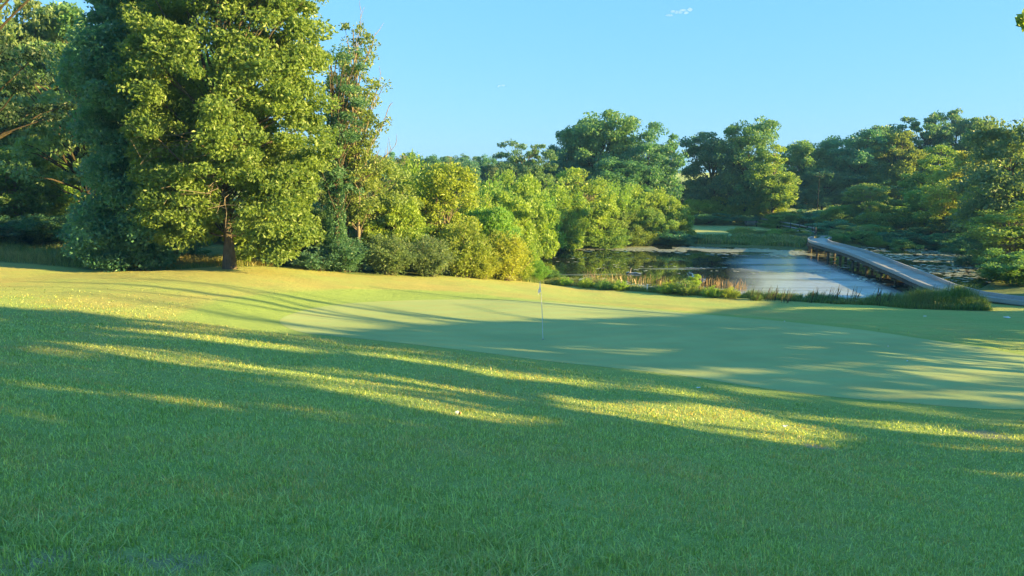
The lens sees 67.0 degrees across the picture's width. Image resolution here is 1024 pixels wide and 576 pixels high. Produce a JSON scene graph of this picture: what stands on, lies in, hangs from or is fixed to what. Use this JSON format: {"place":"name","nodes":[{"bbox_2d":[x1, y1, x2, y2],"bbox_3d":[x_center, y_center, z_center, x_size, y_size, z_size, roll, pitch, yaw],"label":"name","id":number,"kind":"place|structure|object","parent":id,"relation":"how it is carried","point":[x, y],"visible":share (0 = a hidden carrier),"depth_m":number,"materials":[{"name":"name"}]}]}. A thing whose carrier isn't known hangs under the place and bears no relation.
{"place":"outdoors","nodes":[
{"label":"outdoors","id":0,"kind":"place"},
{"bbox_2d":[0,241,270,269],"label":"meadow grass","id":1,"kind":"structure","parent":0,"point":[8,250],"depth_m":46.11,"materials":[{"name":"green plant"}]},
{"bbox_2d":[0,165,1023,575],"bbox_3d":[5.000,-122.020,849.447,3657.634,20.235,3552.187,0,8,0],"label":"ground","id":2,"kind":"structure","parent":0,"point":[264,297],"depth_m":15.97,"materials":[{"name":"green plant"}]},
{"bbox_2d":[0,207,29,244],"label":"bush","id":3,"kind":"object","parent":2,"relation":"on","point":[5,217],"visible":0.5,"depth_m":51.59,"materials":[{"name":"green plant"}]},
{"bbox_2d":[0,218,58,246],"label":"bush","id":4,"kind":"object","parent":2,"relation":"on","point":[18,233],"visible":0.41,"depth_m":51.66,"materials":[{"name":"green plant"}]},
{"bbox_2d":[0,138,69,219],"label":"young tree","id":5,"kind":"object","parent":2,"relation":"on","point":[14,199],"visible":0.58,"depth_m":55.29,"materials":[{"name":"green plant"}]},
{"bbox_2d":[0,0,71,191],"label":"broadleaf tree","id":6,"kind":"object","parent":2,"relation":"on","point":[33,24],"visible":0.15,"depth_m":58.68,"materials":[{"name":"green plant"}]},
{"bbox_2d":[0,0,77,138],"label":"ash tree","id":7,"kind":"object","parent":2,"relation":"on","point":[9,112],"visible":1,"depth_m":32.58,"materials":[{"name":"green plant"}]},
{"bbox_2d":[9,212,75,248],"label":"bush","id":8,"kind":"object","parent":2,"relation":"on","point":[33,222],"visible":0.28,"depth_m":51.40,"materials":[{"name":"green plant"}]},
{"bbox_2d":[17,148,93,220],"bbox_3d":[-34.646,-7.071,59.189,7.145,8.036,6.742,-1,8,-5],"label":"young tree","id":9,"kind":"object","parent":2,"relation":"on","point":[62,201],"visible":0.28,"depth_m":58.01,"materials":[{"name":"green plant"}]},
{"bbox_2d":[0,1,118,171],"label":"oak tree","id":10,"kind":"object","parent":2,"relation":"on","point":[72,9],"visible":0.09,"depth_m":58.79,"materials":[{"name":"green plant"}]},
{"bbox_2d":[0,24,123,200],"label":"oak tree","id":11,"kind":"object","parent":2,"relation":"on","point":[55,135],"visible":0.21,"depth_m":51.09,"materials":[{"name":"green plant"}]},
{"bbox_2d":[46,0,206,271],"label":"maple tree","id":12,"kind":"object","parent":2,"relation":"on","point":[103,111],"visible":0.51,"depth_m":41.22,"materials":[{"name":"green plant"}]},
{"bbox_2d":[147,236,213,259],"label":"bush","id":13,"kind":"object","parent":2,"relation":"on","point":[197,246],"visible":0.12,"depth_m":47.59,"materials":[{"name":"green plant"}]},
{"bbox_2d":[104,0,344,268],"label":"oak tree","id":14,"kind":"object","parent":2,"relation":"on","point":[227,140],"visible":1,"depth_m":39.44,"materials":[{"name":"green plant"}]},
{"bbox_2d":[235,120,330,210],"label":"broadleaf tree","id":15,"kind":"object","parent":2,"relation":"on","point":[322,199],"visible":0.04,"depth_m":67.46,"materials":[{"name":"green plant"}]},
{"bbox_2d":[286,207,341,263],"bbox_3d":[-12.969,-3.083,48.546,5.045,4.159,4.189,2,8,13],"label":"bush","id":16,"kind":"object","parent":2,"relation":"on","point":[319,213],"visible":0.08,"depth_m":47.96,"materials":[{"name":"green plant"}]},
{"bbox_2d":[289,246,341,271],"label":"bush","id":17,"kind":"object","parent":2,"relation":"on","point":[309,259],"visible":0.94,"depth_m":45.86,"materials":[{"name":"green plant"}]},
{"bbox_2d":[309,43,370,271],"bbox_3d":[-10.461,-7.486,46.490,4.244,13.592,3.611,0,8,0],"label":"ivy covered tree","id":18,"kind":"object","parent":2,"relation":"on","point":[334,189],"visible":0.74,"depth_m":46.08,"materials":[{"name":"green plant"}]},
{"bbox_2d":[312,234,373,273],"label":"willow shrub","id":19,"kind":"object","parent":2,"relation":"on","point":[351,256],"visible":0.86,"depth_m":46.53,"materials":[{"name":"green plant"}]},
{"bbox_2d":[313,45,375,243],"bbox_3d":[-10.567,-8.093,49.339,4.124,14.354,4.111,3,9,22],"label":"poplar tree","id":20,"kind":"object","parent":2,"relation":"on","point":[347,224],"visible":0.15,"depth_m":48.70,"materials":[{"name":"green plant"}]},
{"bbox_2d":[323,0,396,269],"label":"poplar tree","id":21,"kind":"object","parent":2,"relation":"on","point":[357,150],"visible":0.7,"depth_m":47.78,"materials":[{"name":"green plant"}]},
{"bbox_2d":[343,159,424,235],"bbox_3d":[-8.831,-4.702,51.445,6.173,7.679,6.542,-5,10,-32],"label":"young tree","id":22,"kind":"object","parent":2,"relation":"on","point":[397,173],"visible":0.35,"depth_m":49.85,"materials":[{"name":"green plant"}]},
{"bbox_2d":[353,194,425,247],"bbox_3d":[-7.802,-3.451,50.583,4.348,5.622,4.618,2,8,12],"label":"bush","id":23,"kind":"object","parent":2,"relation":"on","point":[405,219],"visible":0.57,"depth_m":49.69,"materials":[{"name":"green plant"}]},
{"bbox_2d":[361,233,419,275],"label":"willow shrub","id":24,"kind":"object","parent":2,"relation":"on","point":[394,257],"visible":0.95,"depth_m":47.46,"materials":[{"name":"green plant"}]},
{"bbox_2d":[388,149,441,234],"bbox_3d":[-7.645,-6.009,59.670,5.220,9.552,5.217,-4,9,-24],"label":"willow shrub","id":25,"kind":"object","parent":2,"relation":"on","point":[415,169],"visible":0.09,"depth_m":58.77,"materials":[{"name":"green plant"}]},
{"bbox_2d":[385,212,444,271],"bbox_3d":[-6.814,-3.006,51.940,4.690,4.684,4.400,8,11,44],"label":"bush","id":26,"kind":"object","parent":2,"relation":"on","point":[421,230],"visible":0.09,"depth_m":51.18,"materials":[{"name":"green plant"}]},
{"bbox_2d":[410,234,457,276],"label":"willow shrub","id":27,"kind":"object","parent":2,"relation":"on","point":[432,257],"visible":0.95,"depth_m":48.69,"materials":[{"name":"green plant"}]},
{"bbox_2d":[409,161,482,272],"bbox_3d":[-4.952,-4.769,54.690,6.087,8.309,5.882,3,9,22],"label":"young tree","id":28,"kind":"object","parent":2,"relation":"on","point":[442,176],"visible":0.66,"depth_m":53.24,"materials":[{"name":"green plant"}]},
{"bbox_2d":[435,217,495,277],"bbox_3d":[-3.366,-2.620,51.873,4.237,4.221,4.354,-3,9,-20],"label":"willow shrub","id":29,"kind":"object","parent":2,"relation":"on","point":[466,243],"visible":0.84,"depth_m":50.99,"materials":[{"name":"green plant"}]},
{"bbox_2d":[450,157,482,197],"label":"broadleaf tree","id":30,"kind":"object","parent":2,"relation":"on","point":[463,161],"visible":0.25,"depth_m":161.13,"materials":[{"name":"green plant"}]},
{"bbox_2d":[440,183,502,237],"bbox_3d":[-2.906,-4.697,60.703,5.492,7.486,5.443,-5,10,-33],"label":"willow shrub","id":31,"kind":"object","parent":2,"relation":"on","point":[485,204],"visible":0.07,"depth_m":59.99,"materials":[{"name":"green plant"}]},
{"bbox_2d":[471,253,501,279],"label":"willow shrub","id":32,"kind":"object","parent":2,"relation":"on","point":[486,270],"visible":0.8,"depth_m":51.86,"materials":[{"name":"green plant"}]},
{"bbox_2d":[476,154,500,197],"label":"broadleaf tree","id":33,"kind":"object","parent":2,"relation":"on","point":[484,162],"visible":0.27,"depth_m":166.32,"materials":[{"name":"green plant"}]},
{"bbox_2d":[457,206,522,247],"bbox_3d":[-1.721,-3.236,57.114,5.473,5.666,4.544,3,9,23],"label":"bush","id":34,"kind":"object","parent":2,"relation":"on","point":[499,219],"visible":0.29,"depth_m":56.21,"materials":[{"name":"green plant"}]},
{"bbox_2d":[472,170,514,211],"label":"willow shrub","id":35,"kind":"object","parent":2,"relation":"on","point":[487,186],"visible":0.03,"depth_m":70.94,"materials":[{"name":"green plant"}]},
{"bbox_2d":[485,229,535,280],"bbox_3d":[-0.418,-2.279,54.335,4.510,3.868,4.507,8,11,43],"label":"willow shrub","id":36,"kind":"object","parent":2,"relation":"on","point":[511,253],"visible":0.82,"depth_m":53.48,"materials":[{"name":"green plant"}]},
{"bbox_2d":[488,188,543,257],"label":"bush","id":37,"kind":"object","parent":2,"relation":"on","point":[518,207],"visible":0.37,"depth_m":65.25,"materials":[{"name":"green plant"}]},
{"bbox_2d":[492,140,558,194],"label":"oak tree","id":38,"kind":"object","parent":2,"relation":"on","point":[514,165],"visible":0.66,"depth_m":111.37,"materials":[{"name":"green plant"}]},
{"bbox_2d":[500,169,560,258],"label":"bush","id":39,"kind":"object","parent":2,"relation":"on","point":[526,187],"visible":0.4,"depth_m":74.49,"materials":[{"name":"green plant"}]},
{"bbox_2d":[530,260,551,281],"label":"willow shrub","id":40,"kind":"object","parent":2,"relation":"on","point":[541,272],"visible":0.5,"depth_m":58.44,"materials":[{"name":"green plant"}]},
{"bbox_2d":[532,190,566,249],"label":"bush","id":41,"kind":"object","parent":2,"relation":"on","point":[548,206],"visible":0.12,"depth_m":79.79,"materials":[{"name":"green plant"}]},
{"bbox_2d":[542,175,583,242],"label":"willow shrub","id":42,"kind":"object","parent":2,"relation":"on","point":[566,207],"visible":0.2,"depth_m":84.66,"materials":[{"name":"green plant"}]},
{"bbox_2d":[540,144,590,193],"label":"broadleaf tree","id":43,"kind":"object","parent":2,"relation":"on","point":[564,162],"visible":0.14,"depth_m":118.23,"materials":[{"name":"green plant"}]},
{"bbox_2d":[547,122,599,185],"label":"broadleaf tree","id":44,"kind":"object","parent":2,"relation":"on","point":[554,147],"visible":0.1,"depth_m":121.54,"materials":[{"name":"green plant"}]},
{"bbox_2d":[552,191,597,250],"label":"bush","id":45,"kind":"object","parent":2,"relation":"on","point":[578,236],"visible":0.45,"depth_m":85.38,"materials":[{"name":"green plant"}]},
{"bbox_2d":[556,167,619,229],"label":"young tree","id":46,"kind":"object","parent":2,"relation":"on","point":[592,188],"visible":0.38,"depth_m":87.76,"materials":[{"name":"green plant"}]},
{"bbox_2d":[556,109,642,191],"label":"broadleaf tree","id":47,"kind":"object","parent":2,"relation":"on","point":[615,141],"visible":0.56,"depth_m":117.41,"materials":[{"name":"green plant"}]},
{"bbox_2d":[584,196,622,248],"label":"bush","id":48,"kind":"object","parent":2,"relation":"on","point":[596,231],"visible":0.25,"depth_m":87.96,"materials":[{"name":"green plant"}]},
{"bbox_2d":[586,227,632,248],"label":"bush","id":49,"kind":"object","parent":2,"relation":"on","point":[621,237],"visible":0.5,"depth_m":88.26,"materials":[{"name":"green plant"}]},
{"bbox_2d":[584,154,653,202],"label":"broadleaf tree","id":50,"kind":"object","parent":2,"relation":"on","point":[608,172],"visible":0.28,"depth_m":111.85,"materials":[{"name":"green plant"}]},
{"bbox_2d":[596,179,648,227],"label":"willow shrub","id":51,"kind":"object","parent":2,"relation":"on","point":[624,200],"visible":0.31,"depth_m":91.63,"materials":[{"name":"green plant"}]},
{"bbox_2d":[605,206,650,242],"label":"bush","id":52,"kind":"object","parent":2,"relation":"on","point":[622,220],"visible":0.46,"depth_m":90.33,"materials":[{"name":"green plant"}]},
{"bbox_2d":[623,223,660,246],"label":"willow shrub","id":53,"kind":"object","parent":2,"relation":"on","point":[648,239],"visible":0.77,"depth_m":90.18,"materials":[{"name":"green plant"}]},
{"bbox_2d":[630,184,670,230],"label":"bush","id":54,"kind":"object","parent":2,"relation":"on","point":[654,199],"visible":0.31,"depth_m":93.02,"materials":[{"name":"green plant"}]},
{"bbox_2d":[613,121,688,199],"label":"broadleaf tree","id":55,"kind":"object","parent":2,"relation":"on","point":[655,153],"visible":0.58,"depth_m":115.15,"materials":[{"name":"green plant"}]},
{"bbox_2d":[280,300,1023,408],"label":"putting green","id":56,"kind":"object","parent":2,"relation":"on","point":[821,360],"visible":1,"depth_m":28.17,"materials":[{"name":"green plant"}]},
{"bbox_2d":[633,208,679,242],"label":"bush","id":57,"kind":"object","parent":2,"relation":"on","point":[660,220],"visible":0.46,"depth_m":91.01,"materials":[{"name":"green plant"}]},
{"bbox_2d":[649,227,694,244],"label":"bush","id":58,"kind":"object","parent":2,"relation":"on","point":[672,238],"visible":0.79,"depth_m":91.09,"materials":[{"name":"green plant"}]},
{"bbox_2d":[659,194,696,235],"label":"bush","id":59,"kind":"object","parent":2,"relation":"on","point":[678,210],"visible":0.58,"depth_m":93.30,"materials":[{"name":"green plant"}]},
{"bbox_2d":[672,279,698,295],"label":"grass tussock","id":60,"kind":"object","parent":2,"relation":"on","point":[681,289],"depth_m":52.42,"materials":[{"name":"green plant"}]},
{"bbox_2d":[683,199,722,221],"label":"bush","id":61,"kind":"object","parent":2,"relation":"on","point":[697,207],"visible":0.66,"depth_m":119.94,"materials":[{"name":"green plant"}]},
{"bbox_2d":[691,213,738,224],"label":"bush","id":62,"kind":"object","parent":2,"relation":"on","point":[712,219],"visible":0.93,"depth_m":117.57,"materials":[{"name":"green plant"}]},
{"bbox_2d":[677,131,753,209],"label":"broadleaf tree","id":63,"kind":"object","parent":2,"relation":"on","point":[702,188],"visible":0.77,"depth_m":121.11,"materials":[{"name":"green plant"}]},
{"bbox_2d":[703,194,743,221],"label":"bush","id":64,"kind":"object","parent":2,"relation":"on","point":[725,206],"visible":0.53,"depth_m":120.44,"materials":[{"name":"green plant"}]},
{"bbox_2d":[724,214,764,224],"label":"bush","id":65,"kind":"object","parent":2,"relation":"on","point":[743,218],"visible":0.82,"depth_m":117.27,"materials":[{"name":"green plant"}]},
{"bbox_2d":[713,115,786,210],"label":"broadleaf tree","id":66,"kind":"object","parent":2,"relation":"on","point":[755,137],"visible":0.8,"depth_m":118.46,"materials":[{"name":"green plant"}]},
{"bbox_2d":[746,143,801,214],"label":"broadleaf tree","id":67,"kind":"object","parent":2,"relation":"on","point":[776,193],"visible":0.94,"depth_m":115.98,"materials":[{"name":"green plant"}]},
{"bbox_2d":[754,215,802,228],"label":"bush","id":68,"kind":"object","parent":2,"relation":"on","point":[772,223],"visible":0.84,"depth_m":112.66,"materials":[{"name":"green plant"}]},
{"bbox_2d":[762,211,809,225],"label":"bush","id":69,"kind":"object","parent":2,"relation":"on","point":[786,214],"visible":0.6,"depth_m":113.44,"materials":[{"name":"green plant"}]},
{"bbox_2d":[779,171,827,213],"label":"broadleaf tree","id":70,"kind":"object","parent":2,"relation":"on","point":[803,204],"visible":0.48,"depth_m":131.85,"materials":[{"name":"green plant"}]},
{"bbox_2d":[778,140,834,200],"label":"broadleaf tree","id":71,"kind":"object","parent":2,"relation":"on","point":[805,154],"visible":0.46,"depth_m":133.58,"materials":[{"name":"green plant"}]},
{"bbox_2d":[799,168,849,209],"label":"broadleaf tree","id":72,"kind":"object","parent":2,"relation":"on","point":[827,179],"visible":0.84,"depth_m":130.62,"materials":[{"name":"green plant"}]},
{"bbox_2d":[804,219,854,234],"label":"bush","id":73,"kind":"object","parent":2,"relation":"on","point":[824,227],"visible":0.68,"depth_m":101.93,"materials":[{"name":"green plant"}]},
{"bbox_2d":[800,135,862,170],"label":"broadleaf tree","id":74,"kind":"object","parent":2,"relation":"on","point":[831,142],"visible":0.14,"depth_m":135.14,"materials":[{"name":"green plant"}]},
{"bbox_2d":[812,205,852,226],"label":"bush","id":75,"kind":"object","parent":2,"relation":"on","point":[832,214],"visible":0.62,"depth_m":106.76,"materials":[{"name":"green plant"}]},
{"bbox_2d":[822,173,875,206],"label":"broadleaf tree","id":76,"kind":"object","parent":2,"relation":"on","point":[853,182],"visible":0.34,"depth_m":130.40,"materials":[{"name":"green plant"}]},
{"bbox_2d":[828,225,872,238],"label":"bush","id":77,"kind":"object","parent":2,"relation":"on","point":[843,230],"visible":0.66,"depth_m":94.22,"materials":[{"name":"green plant"}]},
{"bbox_2d":[824,128,895,193],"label":"broadleaf tree","id":78,"kind":"object","parent":2,"relation":"on","point":[862,154],"visible":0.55,"depth_m":131.31,"materials":[{"name":"green plant"}]},
{"bbox_2d":[846,230,882,243],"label":"bush","id":79,"kind":"object","parent":2,"relation":"on","point":[859,234],"visible":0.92,"depth_m":91.26,"materials":[{"name":"green plant"}]},
{"bbox_2d":[841,183,892,217],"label":"young tree","id":80,"kind":"object","parent":2,"relation":"on","point":[876,191],"visible":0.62,"depth_m":109.34,"materials":[{"name":"green plant"}]},
{"bbox_2d":[849,155,901,197],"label":"broadleaf tree","id":81,"kind":"object","parent":2,"relation":"on","point":[880,178],"visible":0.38,"depth_m":128.38,"materials":[{"name":"green plant"}]},
{"bbox_2d":[852,200,902,229],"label":"bush","id":82,"kind":"object","parent":2,"relation":"on","point":[877,212],"visible":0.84,"depth_m":100.22,"materials":[{"name":"green plant"}]},
{"bbox_2d":[853,125,915,164],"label":"broadleaf tree","id":83,"kind":"object","parent":2,"relation":"on","point":[885,130],"visible":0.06,"depth_m":134.30,"materials":[{"name":"green plant"}]},
{"bbox_2d":[872,130,933,200],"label":"poplar tree","id":84,"kind":"object","parent":2,"relation":"on","point":[907,160],"visible":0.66,"depth_m":127.65,"materials":[{"name":"green plant"}]},
{"bbox_2d":[887,239,924,248],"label":"bush","id":85,"kind":"object","parent":2,"relation":"on","point":[905,244],"visible":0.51,"depth_m":87.57,"materials":[{"name":"green plant"}]},
{"bbox_2d":[806,236,1023,305],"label":"footbridge","id":86,"kind":"object","parent":2,"relation":"on","point":[907,275],"visible":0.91,"depth_m":62.63,"materials":[{"name":"grey wood"}]},
{"bbox_2d":[890,206,939,230],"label":"bush","id":87,"kind":"object","parent":2,"relation":"on","point":[905,222],"visible":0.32,"depth_m":99.38,"materials":[{"name":"green plant"}]},
{"bbox_2d":[903,189,929,226],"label":"young tree","id":88,"kind":"object","parent":2,"relation":"on","point":[913,197],"visible":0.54,"depth_m":97.34,"materials":[{"name":"green plant"}]},
{"bbox_2d":[886,109,964,183],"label":"oak tree","id":89,"kind":"object","parent":2,"relation":"on","point":[919,143],"visible":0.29,"depth_m":133.34,"materials":[{"name":"green plant"}]},
{"bbox_2d":[896,144,961,200],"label":"poplar tree","id":90,"kind":"object","parent":2,"relation":"on","point":[916,182],"visible":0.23,"depth_m":104.14,"materials":[{"name":"green plant"}]},
{"bbox_2d":[912,179,970,233],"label":"young tree","id":91,"kind":"object","parent":2,"relation":"on","point":[946,202],"visible":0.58,"depth_m":89.65,"materials":[{"name":"green plant"}]},
{"bbox_2d":[921,232,961,248],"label":"bush","id":92,"kind":"object","parent":2,"relation":"on","point":[936,238],"visible":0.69,"depth_m":87.08,"materials":[{"name":"green plant"}]},
{"bbox_2d":[924,150,986,208],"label":"poplar tree","id":93,"kind":"object","parent":2,"relation":"on","point":[954,172],"visible":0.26,"depth_m":92.55,"materials":[{"name":"green plant"}]},
{"bbox_2d":[937,237,975,254],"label":"bush","id":94,"kind":"object","parent":2,"relation":"on","point":[959,245],"visible":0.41,"depth_m":82.64,"materials":[{"name":"green plant"}]},
{"bbox_2d":[920,108,995,152],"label":"oak tree","id":95,"kind":"object","parent":2,"relation":"on","point":[964,122],"visible":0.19,"depth_m":134.07,"materials":[{"name":"green plant"}]},
{"bbox_2d":[957,230,986,255],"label":"bush","id":96,"kind":"object","parent":2,"relation":"on","point":[973,242],"visible":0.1,"depth_m":76.42,"materials":[{"name":"green plant"}]},
{"bbox_2d":[945,114,1023,240],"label":"broadleaf tree","id":97,"kind":"object","parent":2,"relation":"on","point":[1000,187],"visible":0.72,"depth_m":68.58,"materials":[{"name":"green plant"}]},
{"bbox_2d":[956,201,1023,254],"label":"young tree","id":98,"kind":"object","parent":2,"relation":"on","point":[1009,239],"visible":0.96,"depth_m":63.69,"materials":[{"name":"green plant"}]},
{"bbox_2d":[965,244,1019,263],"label":"bush","id":99,"kind":"object","parent":2,"relation":"on","point":[976,253],"visible":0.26,"depth_m":68.14,"materials":[{"name":"green plant"}]},
{"bbox_2d":[974,247,1023,284],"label":"bush","id":100,"kind":"object","parent":2,"relation":"on","point":[1007,268],"visible":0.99,"depth_m":56.11,"materials":[{"name":"green plant"}]},
{"bbox_2d":[0,0,1023,172],"label":"sky","id":101,"kind":"structure","parent":0,"point":[468,77],"materials":[{"name":"blue"}]},
{"bbox_2d":[691,225,775,235],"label":"tee lawn","id":102,"kind":"structure","parent":0,"point":[711,229],"depth_m":112.88,"materials":[{"name":"green plant"}]},
{"bbox_2d":[489,273,994,310],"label":"shore grass","id":103,"kind":"structure","parent":0,"point":[959,297],"depth_m":45.66,"materials":[{"name":"green plant"}]},
{"bbox_2d":[695,231,816,247],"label":"bank grass","id":104,"kind":"structure","parent":0,"point":[770,239],"depth_m":91.94,"materials":[{"name":"green plant"}]},
{"bbox_2d":[540,245,988,298],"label":"pond water","id":105,"kind":"structure","parent":0,"point":[759,276],"depth_m":68.00,"materials":[{"name":"blue liquid"}]},
{"bbox_2d":[583,270,746,289],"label":"reeds","id":106,"kind":"object","parent":105,"relation":"in","point":[717,285],"visible":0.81,"depth_m":58.01,"materials":[{"name":"plant"}]},
{"bbox_2d":[555,245,990,297],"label":"lily pads","id":107,"kind":"object","parent":105,"relation":"on","point":[774,252],"visible":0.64,"depth_m":81.10,"materials":[{"name":"green plant"}]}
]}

